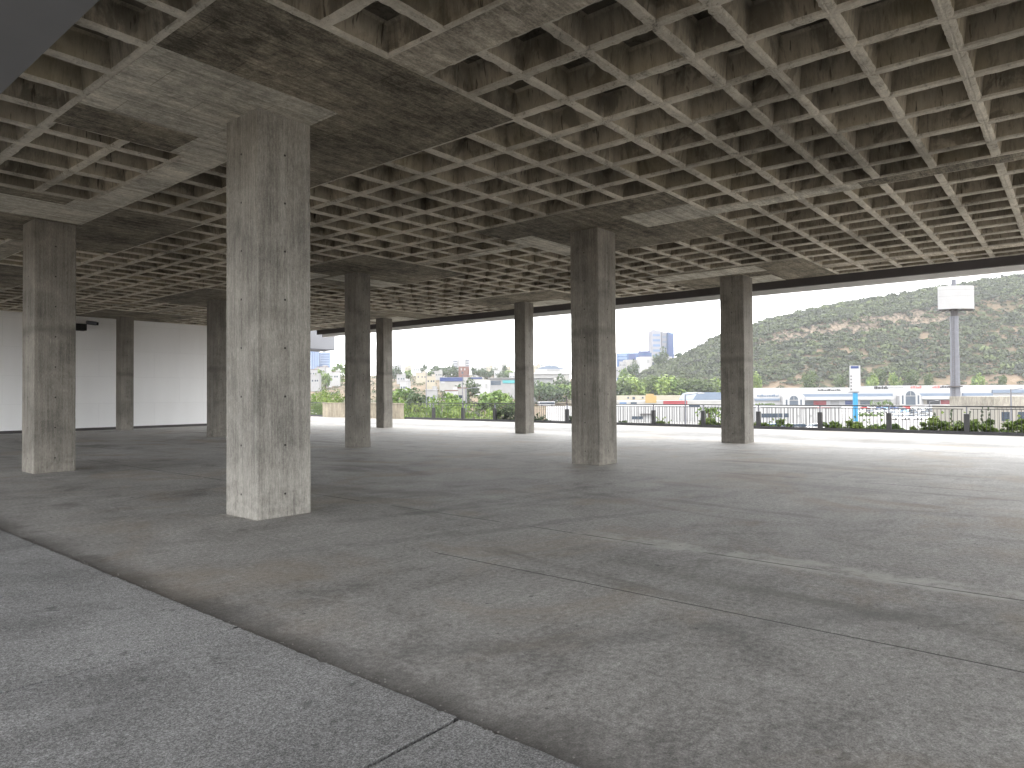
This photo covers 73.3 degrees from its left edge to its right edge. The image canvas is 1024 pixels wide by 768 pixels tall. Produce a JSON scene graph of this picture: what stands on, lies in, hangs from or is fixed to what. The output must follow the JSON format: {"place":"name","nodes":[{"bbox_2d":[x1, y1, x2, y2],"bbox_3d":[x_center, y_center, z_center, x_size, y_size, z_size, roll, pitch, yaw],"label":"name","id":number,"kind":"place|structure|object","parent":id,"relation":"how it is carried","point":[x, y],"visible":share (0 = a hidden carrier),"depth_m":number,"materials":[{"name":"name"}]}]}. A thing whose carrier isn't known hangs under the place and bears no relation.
{"place":"outdoors","nodes":[
{"label":"outdoors","id":0,"kind":"place"},
{"bbox_2d":[0,530,580,767],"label":"pavement","id":1,"kind":"structure","parent":0,"point":[99,669],"depth_m":3.42,"materials":[{"name":"concrete"}]},
{"bbox_2d":[311,373,321,390],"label":"house","id":2,"kind":"structure","parent":0,"point":[316,382],"depth_m":560.12,"materials":[{"name":"white paint"}]},
{"bbox_2d":[310,330,334,351],"bbox_3d":[-12.654,-2.619,40.467,1.600,1.200,4.200,-1,-1,40],"label":"white canopy","id":3,"kind":"object","parent":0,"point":[319,343],"visible":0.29,"depth_m":40.84,"materials":[{"name":"white"}]},
{"bbox_2d":[0,0,1023,336],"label":"waffle slab","id":4,"kind":"structure","parent":0,"point":[474,160],"depth_m":10.00,"materials":[{"name":"concrete"}]},
{"bbox_2d":[0,416,1023,767],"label":"floor","id":5,"kind":"structure","parent":0,"point":[890,620],"depth_m":5.95,"materials":[{"name":"concrete"}]},
{"bbox_2d":[22,219,75,473],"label":"concrete column","id":6,"kind":"structure","parent":5,"relation":"on","point":[49,354],"depth_m":14.09,"materials":[{"name":"grey concrete"}]},
{"bbox_2d":[0,311,206,433],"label":"white wall","id":7,"kind":"structure","parent":5,"relation":"on","point":[170,374],"depth_m":32.71,"materials":[{"name":"paint"}]},
{"bbox_2d":[76,323,86,330],"bbox_3d":[-19.413,-2.526,30.458,0.535,0.300,0.900,-1,-1,40],"label":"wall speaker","id":8,"kind":"object","parent":7,"relation":"attached to","point":[81,327],"depth_m":30.49,"materials":[{"name":"black plastic"}]},
{"bbox_2d":[116,316,133,430],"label":"concrete column","id":9,"kind":"structure","parent":5,"relation":"on","point":[124,373],"depth_m":31.08,"materials":[{"name":"grey concrete"}]},
{"bbox_2d":[207,300,226,436],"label":"concrete column","id":10,"kind":"structure","parent":5,"relation":"on","point":[216,367],"depth_m":25.88,"materials":[{"name":"grey concrete"}]},
{"bbox_2d":[226,108,310,520],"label":"concrete column","id":11,"kind":"structure","parent":5,"relation":"on","point":[268,454],"depth_m":8.78,"materials":[{"name":"grey concrete"}]},
{"bbox_2d":[310,402,326,416],"bbox_3d":[-19.588,1.975,54.281,16.585,1.130,0.150,-1,-1,40],"label":"railing","id":12,"kind":"object","parent":5,"relation":"on","point":[316,409],"visible":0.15,"depth_m":49.71,"materials":[{"name":"paint"}]},
{"bbox_2d":[345,272,370,447],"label":"concrete column","id":13,"kind":"structure","parent":5,"relation":"on","point":[357,369],"depth_m":20.20,"materials":[{"name":"grey concrete"}]},
{"bbox_2d":[322,403,403,418],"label":"parapet","id":14,"kind":"structure","parent":5,"relation":"on","point":[333,409],"depth_m":47.17,"materials":[{"name":"concrete"}]},
{"bbox_2d":[376,318,392,427],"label":"concrete column","id":15,"kind":"structure","parent":5,"relation":"on","point":[384,412],"depth_m":32.22,"materials":[{"name":"grey concrete"}]},
{"bbox_2d":[8,483,969,766],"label":"loose grit","id":16,"kind":"object","parent":5,"relation":"on","point":[384,679],"visible":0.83,"depth_m":5.79,"materials":[{"name":"grey gravel"}]},
{"bbox_2d":[514,302,533,433],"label":"concrete column","id":17,"kind":"structure","parent":5,"relation":"on","point":[524,362],"depth_m":26.92,"materials":[{"name":"grey concrete"}]},
{"bbox_2d":[570,227,616,464],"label":"concrete column","id":18,"kind":"structure","parent":5,"relation":"on","point":[593,354],"depth_m":15.04,"materials":[{"name":"grey concrete"}]},
{"bbox_2d":[405,403,1023,435],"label":"railing","id":19,"kind":"object","parent":5,"relation":"on","point":[889,429],"visible":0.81,"depth_m":28.76,"materials":[{"name":"metal"}]},
{"bbox_2d":[720,275,753,443],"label":"concrete column","id":20,"kind":"structure","parent":5,"relation":"on","point":[736,352],"depth_m":21.17,"materials":[{"name":"grey concrete"}]},
{"bbox_2d":[310,273,1023,418],"bbox_3d":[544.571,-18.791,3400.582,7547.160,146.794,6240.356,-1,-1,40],"label":"hill terrain","id":21,"kind":"structure","parent":0,"point":[1013,379],"depth_m":648.78,"materials":[{"name":"green plant"}]},
{"bbox_2d":[310,351,319,368],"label":"tower block","id":22,"kind":"structure","parent":21,"relation":"on","point":[314,360],"depth_m":1300.64,"materials":[{"name":"blue glass"}]},
{"bbox_2d":[320,351,330,366],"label":"tower block","id":23,"kind":"structure","parent":21,"relation":"on","point":[325,357],"depth_m":1321.04,"materials":[{"name":"blue glass"}]},
{"bbox_2d":[321,373,331,389],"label":"broadleaf tree","id":24,"kind":"object","parent":21,"relation":"on","point":[326,379],"visible":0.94,"depth_m":598.58,"materials":[{"name":"green plant"}]},
{"bbox_2d":[314,387,338,403],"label":"broadleaf tree","id":25,"kind":"object","parent":21,"relation":"on","point":[322,393],"visible":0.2,"depth_m":149.88,"materials":[{"name":"green plant"}]},
{"bbox_2d":[323,389,344,402],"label":"broadleaf tree","id":26,"kind":"object","parent":21,"relation":"on","point":[337,397],"visible":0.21,"depth_m":135.10,"materials":[{"name":"green plant"}]},
{"bbox_2d":[332,370,339,385],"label":"house","id":27,"kind":"structure","parent":21,"relation":"on","point":[336,378],"depth_m":640.20,"materials":[{"name":"white paint"}]},
{"bbox_2d":[331,362,344,381],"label":"broadleaf tree","id":28,"kind":"object","parent":21,"relation":"on","point":[341,368],"visible":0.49,"depth_m":698.57,"materials":[{"name":"green plant"}]},
{"bbox_2d":[392,366,401,379],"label":"broadleaf tree","id":29,"kind":"object","parent":21,"relation":"on","point":[395,371],"visible":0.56,"depth_m":799.02,"materials":[{"name":"green plant"}]},
{"bbox_2d":[396,373,405,383],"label":"house","id":30,"kind":"structure","parent":21,"relation":"on","point":[401,377],"depth_m":700.13,"materials":[{"name":"white paint"}]},
{"bbox_2d":[392,387,414,412],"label":"broadleaf tree","id":31,"kind":"object","parent":21,"relation":"on","point":[397,395],"visible":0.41,"depth_m":258.86,"materials":[{"name":"green plant"}]},
{"bbox_2d":[400,379,410,393],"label":"house","id":32,"kind":"structure","parent":21,"relation":"on","point":[405,383],"depth_m":480.39,"materials":[{"name":"white paint"}]},
{"bbox_2d":[405,387,429,412],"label":"broadleaf tree","id":33,"kind":"object","parent":21,"relation":"on","point":[412,398],"visible":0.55,"depth_m":239.16,"materials":[{"name":"green plant"}]},
{"bbox_2d":[416,371,426,382],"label":"house","id":34,"kind":"structure","parent":21,"relation":"on","point":[420,377],"depth_m":720.14,"materials":[{"name":"white paint"}]},
{"bbox_2d":[404,395,442,418],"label":"broadleaf tree","id":35,"kind":"object","parent":21,"relation":"on","point":[418,413],"visible":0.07,"depth_m":65.82,"materials":[{"name":"green plant"}]},
{"bbox_2d":[425,386,437,406],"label":"house","id":36,"kind":"structure","parent":21,"relation":"on","point":[432,391],"depth_m":319.98,"materials":[{"name":"white paint"}]},
{"bbox_2d":[427,374,435,388],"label":"house","id":37,"kind":"structure","parent":21,"relation":"on","point":[431,381],"depth_m":600.11,"materials":[{"name":"beige paint"}]},
{"bbox_2d":[310,375,567,418],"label":"valley scrub","id":38,"kind":"object","parent":21,"relation":"on","point":[439,395],"visible":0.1,"depth_m":485.49,"materials":[{"name":"green plant"}]},
{"bbox_2d":[431,364,448,376],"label":"broadleaf tree","id":39,"kind":"object","parent":21,"relation":"on","point":[437,368],"visible":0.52,"depth_m":818.73,"materials":[{"name":"green plant"}]},
{"bbox_2d":[442,363,458,376],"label":"broadleaf tree","id":40,"kind":"object","parent":21,"relation":"on","point":[448,368],"visible":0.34,"depth_m":847.14,"materials":[{"name":"green plant"}]},
{"bbox_2d":[428,402,475,418],"bbox_3d":[-5.695,5.685,57.706,5.477,8.453,4.600,-1,-1,20],"label":"broadleaf tree","id":41,"kind":"object","parent":21,"relation":"on","point":[437,414],"visible":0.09,"depth_m":57.17,"materials":[{"name":"green plant"}]},
{"bbox_2d":[442,392,467,415],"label":"broadleaf tree","id":42,"kind":"object","parent":21,"relation":"on","point":[448,395],"visible":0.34,"depth_m":228.12,"materials":[{"name":"green plant"}]},
{"bbox_2d":[442,398,479,418],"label":"broadleaf tree","id":43,"kind":"object","parent":21,"relation":"on","point":[450,401],"visible":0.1,"depth_m":76.07,"materials":[{"name":"green plant"}]},
{"bbox_2d":[439,377,483,390],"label":"blue warehouse","id":44,"kind":"structure","parent":21,"relation":"on","point":[447,383],"depth_m":560.03,"materials":[{"name":"blue paint"}]},
{"bbox_2d":[457,385,465,402],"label":"house","id":45,"kind":"structure","parent":21,"relation":"on","point":[460,391],"depth_m":339.92,"materials":[{"name":"white brick"}]},
{"bbox_2d":[459,366,469,376],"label":"red building","id":46,"kind":"structure","parent":21,"relation":"on","point":[463,371],"depth_m":780.29,"materials":[{"name":"brick"}]},
{"bbox_2d":[455,377,481,401],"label":"broadleaf tree","id":47,"kind":"object","parent":21,"relation":"on","point":[473,390],"visible":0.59,"depth_m":377.52,"materials":[{"name":"green plant"}]},
{"bbox_2d":[460,404,492,418],"bbox_3d":[-3.207,5.803,61.804,4.200,8.292,5.001,0,-1,-9],"label":"broadleaf tree","id":48,"kind":"object","parent":21,"relation":"on","point":[471,415],"visible":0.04,"depth_m":61.74,"materials":[{"name":"green plant"}]},
{"bbox_2d":[473,380,490,394],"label":"white wedge hall","id":49,"kind":"structure","parent":21,"relation":"on","point":[486,384],"depth_m":470.04,"materials":[{"name":"paint"}]},
{"bbox_2d":[480,368,492,379],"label":"broadleaf tree","id":50,"kind":"object","parent":21,"relation":"on","point":[485,373],"visible":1,"depth_m":798.41,"materials":[{"name":"green plant"}]},
{"bbox_2d":[470,390,511,415],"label":"broadleaf tree","id":51,"kind":"object","parent":21,"relation":"on","point":[494,397],"visible":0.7,"depth_m":228.31,"materials":[{"name":"green plant"}]},
{"bbox_2d":[498,393,514,416],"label":"broadleaf tree","id":52,"kind":"object","parent":21,"relation":"on","point":[506,395],"visible":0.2,"depth_m":247.58,"materials":[{"name":"green plant"}]},
{"bbox_2d":[488,377,554,401],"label":"teal market","id":53,"kind":"structure","parent":21,"relation":"on","point":[506,385],"depth_m":520.02,"materials":[{"name":"white paint"}]},
{"bbox_2d":[534,380,552,402],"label":"broadleaf tree","id":54,"kind":"object","parent":21,"relation":"on","point":[544,394],"visible":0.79,"depth_m":478.25,"materials":[{"name":"green plant"}]},
{"bbox_2d":[535,366,564,373],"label":"white curved hall","id":55,"kind":"structure","parent":21,"relation":"on","point":[550,370],"depth_m":760.28,"materials":[{"name":"paint"}]},
{"bbox_2d":[538,382,564,402],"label":"broadleaf tree","id":56,"kind":"object","parent":21,"relation":"on","point":[556,395],"visible":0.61,"depth_m":499.19,"materials":[{"name":"green plant"}]},
{"bbox_2d":[534,374,569,393],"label":"terrace hall","id":57,"kind":"structure","parent":21,"relation":"on","point":[567,376],"depth_m":700.16,"materials":[{"name":"white paint"}]},
{"bbox_2d":[553,373,570,401],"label":"broadleaf tree","id":58,"kind":"object","parent":21,"relation":"on","point":[564,381],"visible":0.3,"depth_m":555.75,"materials":[{"name":"green plant"}]},
{"bbox_2d":[556,384,570,403],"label":"broadleaf tree","id":59,"kind":"object","parent":21,"relation":"on","point":[567,388],"visible":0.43,"depth_m":518.20,"materials":[{"name":"green plant"}]},
{"bbox_2d":[616,378,636,395],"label":"broadleaf tree","id":60,"kind":"object","parent":21,"relation":"on","point":[623,388],"visible":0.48,"depth_m":466.18,"materials":[{"name":"green plant"}]},
{"bbox_2d":[627,359,639,377],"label":"broadleaf tree","id":61,"kind":"object","parent":21,"relation":"on","point":[632,370],"visible":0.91,"depth_m":758.03,"materials":[{"name":"green plant"}]},
{"bbox_2d":[616,351,651,380],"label":"glass offices","id":62,"kind":"structure","parent":21,"relation":"on","point":[620,357],"depth_m":1050.52,"materials":[{"name":"glass"}]},
{"bbox_2d":[627,377,648,394],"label":"broadleaf tree","id":63,"kind":"object","parent":21,"relation":"on","point":[639,388],"visible":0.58,"depth_m":466.61,"materials":[{"name":"green plant"}]},
{"bbox_2d":[629,379,655,393],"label":"broadleaf tree","id":64,"kind":"object","parent":21,"relation":"on","point":[649,383],"visible":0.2,"depth_m":476.72,"materials":[{"name":"green plant"}]},
{"bbox_2d":[640,375,657,388],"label":"broadleaf tree","id":65,"kind":"object","parent":21,"relation":"on","point":[651,380],"visible":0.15,"depth_m":496.33,"materials":[{"name":"green plant"}]},
{"bbox_2d":[636,356,671,372],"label":"white block","id":66,"kind":"structure","parent":21,"relation":"on","point":[644,363],"depth_m":880.49,"materials":[{"name":"paint"}]},
{"bbox_2d":[648,329,660,356],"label":"tower block","id":67,"kind":"structure","parent":21,"relation":"on","point":[654,341],"depth_m":1151.22,"materials":[{"name":"white glass"}]},
{"bbox_2d":[645,378,670,394],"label":"broadleaf tree","id":68,"kind":"object","parent":21,"relation":"on","point":[661,387],"visible":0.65,"depth_m":476.42,"materials":[{"name":"green plant"}]},
{"bbox_2d":[652,346,669,364],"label":"broadleaf tree","id":69,"kind":"object","parent":21,"relation":"on","point":[657,359],"visible":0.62,"depth_m":877.83,"materials":[{"name":"green plant"}]},
{"bbox_2d":[661,331,666,355],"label":"tower block","id":70,"kind":"structure","parent":21,"relation":"on","point":[663,339],"depth_m":1161.23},
{"bbox_2d":[666,331,673,357],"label":"tower block","id":71,"kind":"structure","parent":21,"relation":"on","point":[670,343],"depth_m":1156.10,"materials":[{"name":"blue glass"}]},
{"bbox_2d":[662,375,687,394],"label":"broadleaf tree","id":72,"kind":"object","parent":21,"relation":"on","point":[673,385],"visible":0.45,"depth_m":486.81,"materials":[{"name":"green plant"}]},
{"bbox_2d":[668,377,699,393],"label":"broadleaf tree","id":73,"kind":"object","parent":21,"relation":"on","point":[683,384],"visible":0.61,"depth_m":486.62,"materials":[{"name":"green plant"}]},
{"bbox_2d":[689,379,707,391],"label":"broadleaf tree","id":74,"kind":"object","parent":21,"relation":"on","point":[698,387],"visible":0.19,"depth_m":501.88,"materials":[{"name":"green plant"}]},
{"bbox_2d":[695,407,720,420],"bbox_3d":[13.302,5.410,45.993,1.800,7.859,1.842,0,-1,-39],"label":"broadleaf tree","id":75,"kind":"object","parent":21,"relation":"on","point":[705,408],"visible":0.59,"depth_m":45.96,"materials":[{"name":"green plant"}]},
{"bbox_2d":[699,380,718,391],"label":"broadleaf tree","id":76,"kind":"object","parent":21,"relation":"on","point":[710,388],"visible":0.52,"depth_m":499.24,"materials":[{"name":"green plant"}]},
{"bbox_2d":[753,371,762,387],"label":"broadleaf tree","id":77,"kind":"object","parent":21,"relation":"on","point":[757,381],"visible":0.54,"depth_m":533.76,"materials":[{"name":"green plant"}]},
{"bbox_2d":[800,371,817,387],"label":"broadleaf tree","id":78,"kind":"object","parent":21,"relation":"on","point":[808,381],"visible":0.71,"depth_m":538.02,"materials":[{"name":"green plant"}]},
{"bbox_2d":[834,375,846,387],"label":"broadleaf tree","id":79,"kind":"object","parent":21,"relation":"on","point":[840,380],"visible":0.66,"depth_m":539.52,"materials":[{"name":"green plant"}]},
{"bbox_2d":[864,373,878,385],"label":"broadleaf tree","id":80,"kind":"object","parent":21,"relation":"on","point":[872,380],"visible":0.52,"depth_m":542.34,"materials":[{"name":"green plant"}]},
{"bbox_2d":[870,369,887,385],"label":"broadleaf tree","id":81,"kind":"object","parent":21,"relation":"on","point":[882,380],"visible":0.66,"depth_m":557.92,"materials":[{"name":"green plant"}]},
{"bbox_2d":[887,372,903,385],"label":"broadleaf tree","id":82,"kind":"object","parent":21,"relation":"on","point":[892,380],"visible":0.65,"depth_m":551.12,"materials":[{"name":"green plant"}]},
{"bbox_2d":[901,369,920,384],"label":"broadleaf tree","id":83,"kind":"object","parent":21,"relation":"on","point":[910,377],"visible":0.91,"depth_m":557.92,"materials":[{"name":"green plant"}]},
{"bbox_2d":[922,372,933,384],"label":"broadleaf tree","id":84,"kind":"object","parent":21,"relation":"on","point":[928,379],"visible":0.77,"depth_m":546.87,"materials":[{"name":"green plant"}]},
{"bbox_2d":[932,405,1023,431],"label":"beige building","id":85,"kind":"structure","parent":21,"relation":"on","point":[945,416],"depth_m":97.93,"materials":[{"name":"concrete"}]},
{"bbox_2d":[949,396,1023,405],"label":"roof storey","id":86,"kind":"object","parent":85,"relation":"on","point":[983,400],"visible":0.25,"depth_m":99.32,"materials":[{"name":"beige concrete"}]},
{"bbox_2d":[971,372,986,384],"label":"broadleaf tree","id":87,"kind":"object","parent":21,"relation":"on","point":[979,379],"visible":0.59,"depth_m":545.47,"materials":[{"name":"green plant"}]},
{"bbox_2d":[997,375,1007,384],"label":"broadleaf tree","id":88,"kind":"object","parent":21,"relation":"on","point":[1003,380],"visible":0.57,"depth_m":543.88,"materials":[{"name":"green plant"}]},
{"bbox_2d":[326,271,1023,378],"label":"sky","id":89,"kind":"structure","parent":0,"point":[483,343],"materials":[{"name":"white"}]},
{"bbox_2d":[546,405,931,429],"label":"parking lot","id":90,"kind":"structure","parent":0,"point":[554,413],"depth_m":228.77,"materials":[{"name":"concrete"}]},
{"bbox_2d":[616,394,680,400],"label":"cream shed","id":91,"kind":"structure","parent":90,"relation":"on","point":[642,397],"depth_m":429.92,"materials":[{"name":"yellow paint"}]},
{"bbox_2d":[616,405,720,421],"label":"roller warehouse","id":92,"kind":"structure","parent":90,"relation":"on","point":[693,409],"depth_m":204.89,"materials":[{"name":"metal"}]},
{"bbox_2d":[616,396,720,403],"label":"long shed","id":93,"kind":"structure","parent":90,"relation":"on","point":[650,400],"depth_m":329.89,"materials":[{"name":"yellow paint"}]},
{"bbox_2d":[679,392,720,399],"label":"grey roofed hall","id":94,"kind":"structure","parent":90,"relation":"on","point":[711,396],"depth_m":378.95,"materials":[{"name":"white paint"}]},
{"bbox_2d":[754,406,841,425],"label":"ribbed warehouse","id":95,"kind":"structure","parent":90,"relation":"on","point":[802,413],"depth_m":171.90,"materials":[{"name":"metal"}]},
{"bbox_2d":[848,366,860,420],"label":"pole sign","id":96,"kind":"object","parent":90,"relation":"on","point":[855,382],"visible":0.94,"depth_m":199.53,"materials":[{"name":"white paint"}]},
{"bbox_2d":[753,385,1023,404],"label":"shopping mall","id":97,"kind":"structure","parent":90,"relation":"on","point":[912,395],"depth_m":449.83,"materials":[{"name":"white paint"}]},
{"bbox_2d":[936,278,974,395],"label":"billboard","id":98,"kind":"object","parent":90,"relation":"on","point":[954,299],"visible":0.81,"depth_m":160.18,"materials":[{"name":"white paint"}]},
{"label":"planter ledge","id":99,"kind":"structure","parent":0,"visible":0},
{"bbox_2d":[498,401,514,419],"bbox_3d":[-0.246,1.694,38.913,1.542,1.409,0.968,-1,-1,40],"label":"edge shrub","id":100,"kind":"object","parent":99,"relation":"on","point":[512,410],"visible":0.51,"depth_m":38.74,"materials":[{"name":"green plant"}]},
{"bbox_2d":[754,418,792,426],"bbox_3d":[11.085,1.781,29.378,1.770,0.671,0.769,-1,-1,32],"label":"edge shrub","id":101,"kind":"object","parent":99,"relation":"on","point":[776,423],"visible":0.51,"depth_m":29.26,"materials":[{"name":"green plant"}]},
{"bbox_2d":[823,416,858,427],"bbox_3d":[13.187,1.685,27.760,1.543,0.862,1.092,-1,-1,18],"label":"edge shrub","id":102,"kind":"object","parent":99,"relation":"on","point":[832,424],"visible":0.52,"depth_m":27.62,"materials":[{"name":"green plant"}]},
{"bbox_2d":[846,418,905,429],"bbox_3d":[14.238,1.715,26.967,2.162,0.766,0.913,-1,-1,26],"label":"edge shrub","id":103,"kind":"object","parent":99,"relation":"on","point":[894,426],"visible":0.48,"depth_m":26.92,"materials":[{"name":"green plant"}]},
{"bbox_2d":[908,411,980,430],"bbox_3d":[16.009,1.525,25.499,2.322,1.066,0.998,-1,-1,40],"label":"edge shrub","id":104,"kind":"object","parent":99,"relation":"on","point":[976,423],"visible":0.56,"depth_m":25.49,"materials":[{"name":"green plant"}]},
{"bbox_2d":[947,412,1023,432],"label":"edge shrub","id":105,"kind":"object","parent":99,"relation":"on","point":[1016,426],"visible":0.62,"depth_m":24.34,"materials":[{"name":"green plant"}]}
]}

